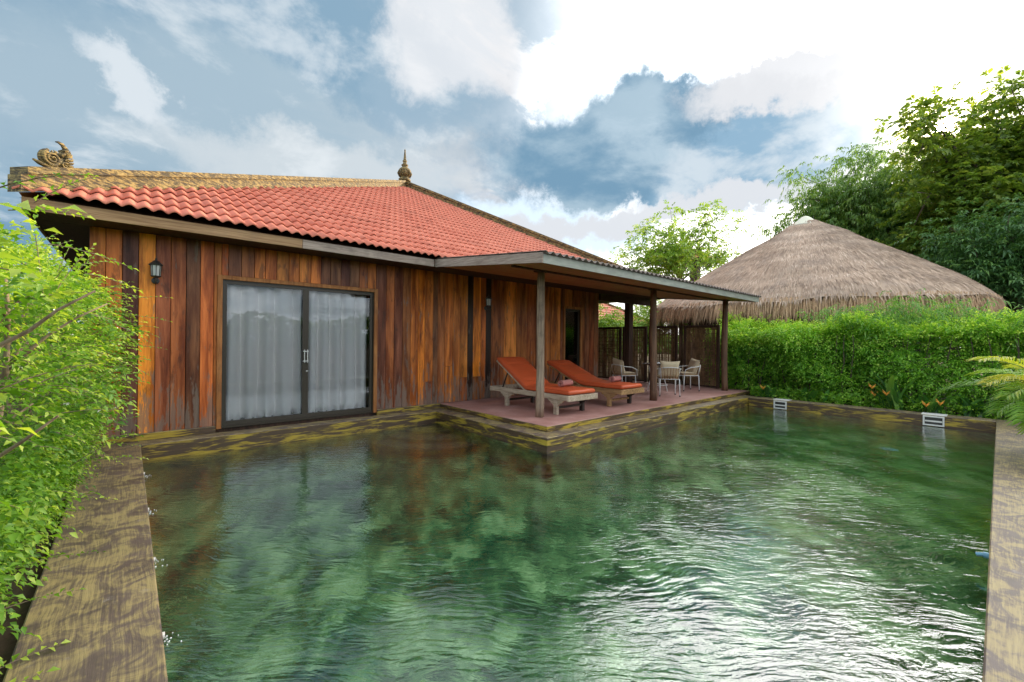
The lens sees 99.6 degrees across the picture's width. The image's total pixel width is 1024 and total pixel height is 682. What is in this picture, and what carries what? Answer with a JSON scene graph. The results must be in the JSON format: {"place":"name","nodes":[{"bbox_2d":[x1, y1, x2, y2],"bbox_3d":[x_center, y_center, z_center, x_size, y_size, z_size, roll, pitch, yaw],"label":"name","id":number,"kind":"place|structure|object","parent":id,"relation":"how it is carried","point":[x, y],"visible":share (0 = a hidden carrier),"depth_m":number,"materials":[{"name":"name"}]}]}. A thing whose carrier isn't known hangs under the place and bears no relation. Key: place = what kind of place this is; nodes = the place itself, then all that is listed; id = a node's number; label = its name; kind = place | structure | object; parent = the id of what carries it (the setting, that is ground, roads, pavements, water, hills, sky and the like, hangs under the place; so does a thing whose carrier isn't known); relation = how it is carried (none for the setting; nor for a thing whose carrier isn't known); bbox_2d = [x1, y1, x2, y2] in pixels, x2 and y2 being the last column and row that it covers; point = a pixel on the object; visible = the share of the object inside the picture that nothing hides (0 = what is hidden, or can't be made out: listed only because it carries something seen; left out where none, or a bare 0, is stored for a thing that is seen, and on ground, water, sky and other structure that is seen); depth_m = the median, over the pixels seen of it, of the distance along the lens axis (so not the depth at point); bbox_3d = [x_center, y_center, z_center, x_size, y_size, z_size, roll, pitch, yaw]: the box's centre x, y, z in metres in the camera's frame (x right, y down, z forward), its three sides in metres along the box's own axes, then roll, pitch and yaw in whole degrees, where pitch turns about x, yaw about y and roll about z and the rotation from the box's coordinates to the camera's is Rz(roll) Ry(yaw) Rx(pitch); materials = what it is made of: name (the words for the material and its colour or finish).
{"place":"outdoors","nodes":[
{"label":"outdoors","id":0,"kind":"place"},
{"bbox_2d":[0,342,1022,681],"bbox_3d":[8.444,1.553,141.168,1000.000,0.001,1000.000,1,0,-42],"label":"ground","id":1,"kind":"structure","parent":0,"point":[8,640],"depth_m":2.49,"materials":[{"name":"soil"}]},
{"bbox_2d":[0,172,173,681],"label":"shrub hedge","id":2,"kind":"object","parent":1,"relation":"on","point":[44,452],"visible":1,"depth_m":2.48,"materials":[{"name":"green plant"}]},
{"bbox_2d":[7,141,660,445],"bbox_3d":[-4.941,-2.811,14.870,14.347,8.393,15.039,1,0,-42],"label":"bungalow","id":3,"kind":"object","parent":1,"relation":"on","point":[436,337],"visible":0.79,"depth_m":7.33,"materials":[{"name":"brown wood"}]},
{"bbox_2d":[148,258,163,283],"bbox_3d":[-4.810,-0.948,5.850,0.160,0.350,0.190,1,0,-42],"label":"wall lantern","id":4,"kind":"object","parent":3,"relation":"attached to","point":[156,265],"depth_m":5.81,"materials":[{"name":"black metal"}]},
{"bbox_2d":[226,284,300,420],"bbox_3d":[-3.982,0.199,6.947,1.114,2.125,0.139,1,0,-42],"label":"curtain","id":5,"kind":"object","parent":3,"relation":"hanging from","point":[263,362],"visible":0.91,"depth_m":6.94,"materials":[{"name":"white fabric"}]},
{"bbox_2d":[222,281,305,425],"bbox_3d":[-3.883,0.189,6.846,1.158,2.174,0.076,1,0,-42],"label":"sliding door","id":6,"kind":"structure","parent":3,"relation":"in","point":[293,416],"depth_m":6.80,"materials":[{"name":"brown metal"}]},
{"bbox_2d":[308,291,366,412],"bbox_3d":[-3.107,0.208,7.723,1.084,2.125,0.137,1,0,-42],"label":"curtain","id":7,"kind":"object","parent":3,"relation":"hanging from","point":[337,353],"visible":0.94,"depth_m":7.68,"materials":[{"name":"white fabric"}]},
{"bbox_2d":[305,288,372,417],"bbox_3d":[-3.018,0.199,7.619,1.158,2.174,0.076,1,0,-42],"label":"sliding door","id":8,"kind":"structure","parent":3,"relation":"in","point":[369,408],"depth_m":7.60,"materials":[{"name":"brown metal"}]},
{"bbox_2d":[484,295,491,309],"bbox_3d":[-0.528,-0.861,9.648,0.160,0.350,0.190,1,0,-42],"label":"wall lantern","id":9,"kind":"object","parent":3,"relation":"attached to","point":[488,298],"depth_m":9.61,"materials":[{"name":"black metal"}]},
{"bbox_2d":[565,309,578,379],"bbox_3d":[1.603,0.222,11.736,0.603,2.139,0.040,1,0,-42],"label":"sliding door","id":10,"kind":"structure","parent":3,"relation":"in","point":[571,316],"depth_m":11.77,"materials":[{"name":"black glass"}]},
{"bbox_2d":[0,289,1023,358],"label":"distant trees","id":11,"kind":"object","parent":1,"relation":"on","point":[11,347],"depth_m":46.48,"materials":[{"name":"green plant"}]},
{"bbox_2d":[598,304,657,364],"bbox_3d":[3.878,0.003,17.444,3.507,3.037,3.533,1,0,-42],"label":"garden bush","id":12,"kind":"object","parent":1,"relation":"on","point":[606,321],"visible":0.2,"depth_m":17.06,"materials":[{"name":"green plant"}]},
{"bbox_2d":[618,274,668,360],"bbox_3d":[8.846,-1.213,26.056,5.689,5.549,6.699,1,0,25],"label":"garden bush","id":13,"kind":"object","parent":1,"relation":"on","point":[638,308],"visible":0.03,"depth_m":26.37,"materials":[{"name":"green plant"}]},
{"bbox_2d":[614,300,691,355],"bbox_3d":[6.009,-0.330,18.856,3.805,3.750,4.677,1,0,18],"label":"garden bush","id":14,"kind":"object","parent":1,"relation":"on","point":[645,315],"visible":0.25,"depth_m":18.38,"materials":[{"name":"green plant"}]},
{"bbox_2d":[657,302,694,344],"bbox_3d":[9.062,-0.647,21.074,4.283,4.453,5.401,1,0,-42],"label":"garden bush","id":15,"kind":"object","parent":1,"relation":"on","point":[686,324],"visible":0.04,"depth_m":20.84,"materials":[{"name":"green plant"}]},
{"bbox_2d":[606,199,752,368],"bbox_3d":[9.580,-3.137,23.469,9.158,9.447,6.717,1,0,2],"label":"airy tree","id":16,"kind":"object","parent":1,"relation":"on","point":[682,252],"visible":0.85,"depth_m":23.18,"materials":[{"name":"green plant"}]},
{"bbox_2d":[752,384,776,397],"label":"flowering plant","id":17,"kind":"object","parent":1,"relation":"on","point":[766,391],"visible":0.9,"depth_m":11.34,"materials":[{"name":"green plant"}]},
{"bbox_2d":[794,386,829,402],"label":"flowering plant","id":18,"kind":"object","parent":1,"relation":"on","point":[813,393],"visible":0.83,"depth_m":10.62,"materials":[{"name":"green plant"}]},
{"bbox_2d":[648,216,1008,396],"bbox_3d":[11.207,-1.607,16.631,9.896,6.380,10.502,1,0,-42],"label":"thatched hut","id":19,"kind":"object","parent":1,"relation":"on","point":[807,264],"visible":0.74,"depth_m":13.30,"materials":[{"name":"plant"}]},
{"bbox_2d":[747,133,948,266],"bbox_3d":[18.959,-4.898,22.974,10.441,13.185,10.538,1,0,-12],"label":"mango tree","id":20,"kind":"object","parent":1,"relation":"on","point":[863,208],"visible":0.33,"depth_m":21.62,"materials":[{"name":"green plant"}]},
{"bbox_2d":[795,298,921,401],"bbox_3d":[8.645,0.233,10.911,1.760,2.646,2.408,1,0,-21],"label":"bamboo shrub","id":21,"kind":"object","parent":1,"relation":"on","point":[837,314],"visible":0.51,"depth_m":10.88,"materials":[{"name":"green plant"}]},
{"bbox_2d":[702,304,1023,417],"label":"clipped hedge","id":22,"kind":"object","parent":1,"relation":"on","point":[775,340],"visible":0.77,"depth_m":10.29,"materials":[{"name":"green plant"}]},
{"bbox_2d":[746,385,1023,419],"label":"ground cover","id":23,"kind":"object","parent":1,"relation":"on","point":[838,399],"visible":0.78,"depth_m":9.92,"materials":[{"name":"green plant"}]},
{"bbox_2d":[864,372,923,409],"bbox_3d":[8.191,1.121,9.571,0.843,0.865,1.188,1,0,1],"label":"flowering plant","id":24,"kind":"object","parent":1,"relation":"on","point":[892,395],"visible":0.89,"depth_m":9.51,"materials":[{"name":"green plant"}]},
{"bbox_2d":[856,290,972,405],"bbox_3d":[9.394,0.177,10.126,2.043,2.774,2.288,1,0,-42],"label":"bamboo shrub","id":25,"kind":"object","parent":1,"relation":"on","point":[909,316],"visible":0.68,"depth_m":10.08,"materials":[{"name":"green plant"}]},
{"bbox_2d":[885,216,959,368],"bbox_3d":[21.523,-2.560,21.217,10.199,8.562,10.464,1,0,-42],"label":"bushy tree","id":26,"kind":"object","parent":1,"relation":"on","point":[918,247],"visible":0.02,"depth_m":19.66,"materials":[{"name":"green plant"}]},
{"bbox_2d":[903,394,954,412],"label":"flowering plant","id":27,"kind":"object","parent":1,"relation":"on","point":[929,406],"visible":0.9,"depth_m":9.03,"materials":[{"name":"green plant"}]},
{"bbox_2d":[872,65,1023,259],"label":"almond tree","id":28,"kind":"object","parent":1,"relation":"on","point":[969,162],"visible":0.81,"depth_m":15.94,"materials":[{"name":"green plant"}]},
{"bbox_2d":[891,192,1023,355],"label":"dark tree","id":29,"kind":"object","parent":1,"relation":"on","point":[988,260],"visible":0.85,"depth_m":13.96,"materials":[{"name":"green plant"}]},
{"bbox_2d":[892,288,1023,414],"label":"bamboo shrub","id":30,"kind":"object","parent":1,"relation":"on","point":[964,313],"visible":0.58,"depth_m":9.21,"materials":[{"name":"green plant"}]},
{"bbox_2d":[935,356,1023,434],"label":"areca palm","id":31,"kind":"object","parent":1,"relation":"on","point":[1006,379],"visible":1,"depth_m":5.59,"materials":[{"name":"green plant"}]},
{"bbox_2d":[954,393,1008,417],"bbox_3d":[9.300,1.311,8.546,0.834,0.503,1.010,1,0,-42],"label":"flowering plant","id":32,"kind":"object","parent":1,"relation":"on","point":[966,401],"visible":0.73,"depth_m":8.65,"materials":[{"name":"green plant"}]},
{"bbox_2d":[0,0,1023,334],"label":"sky","id":33,"kind":"structure","parent":0,"point":[574,123],"materials":[{"name":"blue"}]},
{"bbox_2d":[143,406,995,681],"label":"pool water","id":34,"kind":"structure","parent":0,"point":[750,544],"depth_m":3.28,"materials":[{"name":"green liquid"}]},
{"bbox_2d":[162,632,181,644],"bbox_3d":[-1.826,1.576,2.321,0.145,0.047,0.098,1,0,2],"label":"water inlet","id":35,"kind":"object","parent":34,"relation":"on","point":[163,633],"visible":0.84,"depth_m":2.30,"materials":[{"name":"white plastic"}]},
{"bbox_2d":[598,303,648,367],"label":"neighbour house","id":36,"kind":"structure","parent":0,"point":[609,306],"depth_m":26.04,"materials":[{"name":"tile"}]},
{"bbox_2d":[675,255,712,357],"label":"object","id":37,"kind":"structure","parent":0,"point":[695,277],"depth_m":41.69,"materials":[{"name":"plant"}]},
{"label":"pool floor","id":38,"kind":"structure","parent":0,"visible":0},
{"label":"pool wall","id":39,"kind":"structure","parent":38,"relation":"on","visible":0},
{"bbox_2d":[3,446,167,681],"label":"pool coping","id":40,"kind":"object","parent":39,"relation":"on","point":[107,623],"visible":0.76,"depth_m":2.34,"materials":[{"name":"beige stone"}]},
{"bbox_2d":[89,408,446,461],"bbox_3d":[-3.344,1.532,7.090,5.270,0.342,0.296,1,0,-42],"label":"pool ledge","id":41,"kind":"object","parent":39,"relation":"on","point":[164,448],"visible":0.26,"depth_m":6.62,"materials":[{"name":"brown stone"}]},
{"bbox_2d":[437,418,535,449],"bbox_3d":[-0.478,1.631,7.580,0.230,0.208,2.768,1,0,-42],"label":"terrace underboard","id":42,"kind":"object","parent":39,"relation":"on","point":[496,436],"visible":0.26,"depth_m":7.29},
{"bbox_2d":[436,410,544,442],"bbox_3d":[-0.482,1.460,7.608,0.300,0.130,2.722,1,0,-42],"label":"terrace ledge","id":43,"kind":"object","parent":42,"relation":"on","point":[509,430],"visible":0.86,"depth_m":7.34,"materials":[{"name":"brown stone"}]},
{"bbox_2d":[440,404,544,430],"bbox_3d":[-0.470,1.350,7.838,0.060,0.084,2.988,1,0,-42],"label":"terrace edge","id":44,"kind":"object","parent":43,"relation":"on","point":[507,420],"visible":0.88,"depth_m":7.59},
{"bbox_2d":[536,402,747,452],"bbox_3d":[3.435,1.674,9.044,8.030,0.208,0.230,1,0,-42],"label":"terrace underboard","id":45,"kind":"object","parent":39,"relation":"on","point":[590,439],"visible":0.3,"depth_m":7.64,"materials":[{"name":"brown stone"}]},
{"bbox_2d":[533,395,752,446],"bbox_3d":[3.420,1.503,9.048,8.050,0.130,0.298,1,0,-42],"label":"terrace ledge","id":46,"kind":"object","parent":45,"relation":"on","point":[552,438],"visible":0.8,"depth_m":7.70,"materials":[{"name":"brown stone"}]},
{"bbox_2d":[544,391,749,431],"bbox_3d":[3.557,1.396,9.370,8.120,0.087,0.060,1,0,-42],"label":"terrace edge","id":47,"kind":"object","parent":46,"relation":"on","point":[591,421],"visible":0.92,"depth_m":8.20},
{"bbox_2d":[748,396,995,432],"bbox_3d":[7.729,1.655,9.799,0.404,0.340,4.298,1,0,-42],"label":"pool coping","id":48,"kind":"object","parent":39,"relation":"on","point":[988,425],"visible":0.58,"depth_m":9.37,"materials":[{"name":"brown stone"}]},
{"bbox_2d":[773,398,790,409],"bbox_3d":[6.727,1.568,10.793,0.305,0.223,0.340,1,0,-42],"label":"pool skimmer","id":49,"kind":"object","parent":48,"relation":"attached to","point":[782,404],"visible":1,"depth_m":10.71,"materials":[{"name":"white plastic"}]},
{"bbox_2d":[921,412,947,426],"bbox_3d":[8.535,1.587,8.755,0.305,0.223,0.370,1,0,-42],"label":"pool skimmer","id":50,"kind":"object","parent":48,"relation":"attached to","point":[936,420],"visible":1,"depth_m":8.68,"materials":[{"name":"white plastic"}]},
{"bbox_2d":[982,419,1023,681],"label":"pool coping","id":51,"kind":"object","parent":39,"relation":"on","point":[1003,659],"visible":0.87,"depth_m":2.77,"materials":[{"name":"beige stone"}]},
{"bbox_2d":[975,551,988,558],"bbox_3d":[3.397,1.538,3.114,0.044,0.044,0.088,1,0,-42],"label":"wall nozzle","id":52,"kind":"object","parent":51,"relation":"attached to","point":[985,555],"depth_m":3.11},
{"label":"terrace base","id":53,"kind":"structure","parent":0,"visible":0},
{"bbox_2d":[440,378,748,426],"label":"terrace floor","id":54,"kind":"structure","parent":53,"relation":"on","point":[523,410],"depth_m":8.93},
{"bbox_2d":[490,357,597,414],"bbox_3d":[0.564,0.826,8.548,0.824,0.970,2.170,1,0,-42],"label":"sun lounger","id":55,"kind":"object","parent":54,"relation":"on","point":[521,371],"visible":0.88,"depth_m":8.46,"materials":[{"name":"orange fabric"}]},
{"bbox_2d":[558,379,572,386],"bbox_3d":[1.004,0.793,8.142,0.132,0.127,0.353,1,0,40],"label":"rolled towel","id":56,"kind":"object","parent":55,"relation":"on","point":[568,382],"visible":1,"depth_m":8.05,"materials":[{"name":"pink fabric"}]},
{"bbox_2d":[547,360,643,406],"bbox_3d":[1.745,0.891,9.596,0.824,0.867,2.170,1,0,-42],"label":"sun lounger","id":57,"kind":"object","parent":54,"relation":"on","point":[581,377],"visible":0.88,"depth_m":9.26,"materials":[{"name":"orange fabric"}]},
{"bbox_2d":[609,376,621,381],"bbox_3d":[2.186,0.806,9.190,0.132,0.127,0.353,1,0,40],"label":"rolled towel","id":58,"kind":"object","parent":57,"relation":"on","point":[614,378],"visible":1,"depth_m":9.10,"materials":[{"name":"pink fabric"}]},
{"bbox_2d":[435,250,760,417],"bbox_3d":[2.385,-0.096,10.281,8.590,2.860,3.820,1,0,-42],"label":"veranda","id":59,"kind":"object","parent":54,"relation":"on","point":[541,267],"visible":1,"depth_m":8.39,"materials":[{"name":"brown wood"}]},
{"bbox_2d":[598,327,621,379],"bbox_3d":[2.923,0.420,15.869,0.070,1.835,2.540,1,0,-42],"label":"privacy screen","id":60,"kind":"object","parent":54,"relation":"on","point":[604,358],"visible":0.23,"depth_m":15.31,"materials":[{"name":"brown wood"}]},
{"bbox_2d":[611,364,637,382],"bbox_3d":[3.001,0.977,11.709,0.584,0.722,0.604,1,0,-19],"label":"armchair","id":61,"kind":"object","parent":54,"relation":"on","point":[620,374],"visible":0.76,"depth_m":11.55,"materials":[{"name":"white metal"}]},
{"bbox_3d":[3.059,0.861,11.728,0.420,0.068,0.420,1,0,-19],"label":"seat cushion","id":62,"kind":"object","parent":61,"relation":"on","visible":0},
{"bbox_2d":[613,357,624,373],"bbox_3d":[2.872,0.672,11.663,0.138,0.420,0.460,-16,14,-18],"label":"cushion","id":63,"kind":"object","parent":62,"relation":"on","point":[618,361],"visible":0.8,"depth_m":11.55,"materials":[{"name":"beige fabric"}]},
{"bbox_2d":[622,326,647,381],"bbox_3d":[4.111,0.433,14.530,0.070,1.835,0.920,1,0,-42],"label":"privacy screen","id":64,"kind":"object","parent":54,"relation":"on","point":[642,356],"visible":0.62,"depth_m":14.36,"materials":[{"name":"brown wood"}]},
{"bbox_2d":[642,363,667,390],"bbox_3d":[3.993,0.983,11.838,0.840,0.738,0.840,1,0,-42],"label":"round table","id":65,"kind":"object","parent":54,"relation":"on","point":[665,384],"visible":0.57,"depth_m":11.78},
{"bbox_2d":[648,326,677,384],"bbox_3d":[4.794,0.440,13.759,0.070,1.835,0.980,1,0,-42],"label":"privacy screen","id":66,"kind":"object","parent":54,"relation":"on","point":[660,349],"visible":0.6,"depth_m":13.67,"materials":[{"name":"brown wood"}]},
{"bbox_2d":[657,367,681,396],"bbox_3d":[3.851,0.987,10.683,0.604,0.722,0.584,1,0,7],"label":"armchair","id":67,"kind":"object","parent":54,"relation":"on","point":[664,378],"visible":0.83,"depth_m":10.48,"materials":[{"name":"white metal"}]},
{"bbox_3d":[3.860,0.870,10.742,0.420,0.068,0.420,1,0,7],"label":"seat cushion","id":68,"kind":"object","parent":67,"relation":"on","visible":0},
{"bbox_2d":[659,361,679,376],"bbox_3d":[3.837,0.682,10.544,0.460,0.420,0.138,1,16,7],"label":"cushion","id":69,"kind":"object","parent":68,"relation":"on","point":[669,364],"visible":0.84,"depth_m":10.48,"materials":[{"name":"beige fabric"}]},
{"bbox_2d":[678,365,700,390],"bbox_3d":[4.865,0.998,11.946,0.584,0.722,0.604,1,0,-5],"label":"armchair","id":70,"kind":"object","parent":54,"relation":"on","point":[696,374],"visible":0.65,"depth_m":11.73,"materials":[{"name":"white metal"}]},
{"bbox_2d":[678,371,692,373],"bbox_3d":[4.806,0.880,11.940,0.420,0.068,0.420,1,0,-5],"label":"seat cushion","id":71,"kind":"object","parent":70,"relation":"on","point":[682,372],"visible":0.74,"depth_m":12.00,"materials":[{"name":"beige fabric"}]},
{"bbox_2d":[687,358,699,373],"bbox_3d":[5.008,0.695,11.959,0.138,0.420,0.460,17,5,-5],"label":"cushion","id":72,"kind":"object","parent":71,"relation":"on","point":[694,363],"visible":0.89,"depth_m":11.84,"materials":[{"name":"beige fabric"}]},
{"bbox_2d":[683,325,719,388],"bbox_3d":[5.607,0.449,12.843,0.070,1.835,1.070,1,0,-42],"label":"privacy screen","id":73,"kind":"object","parent":54,"relation":"on","point":[713,333],"visible":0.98,"depth_m":12.78,"materials":[{"name":"brown wood"}]}
]}

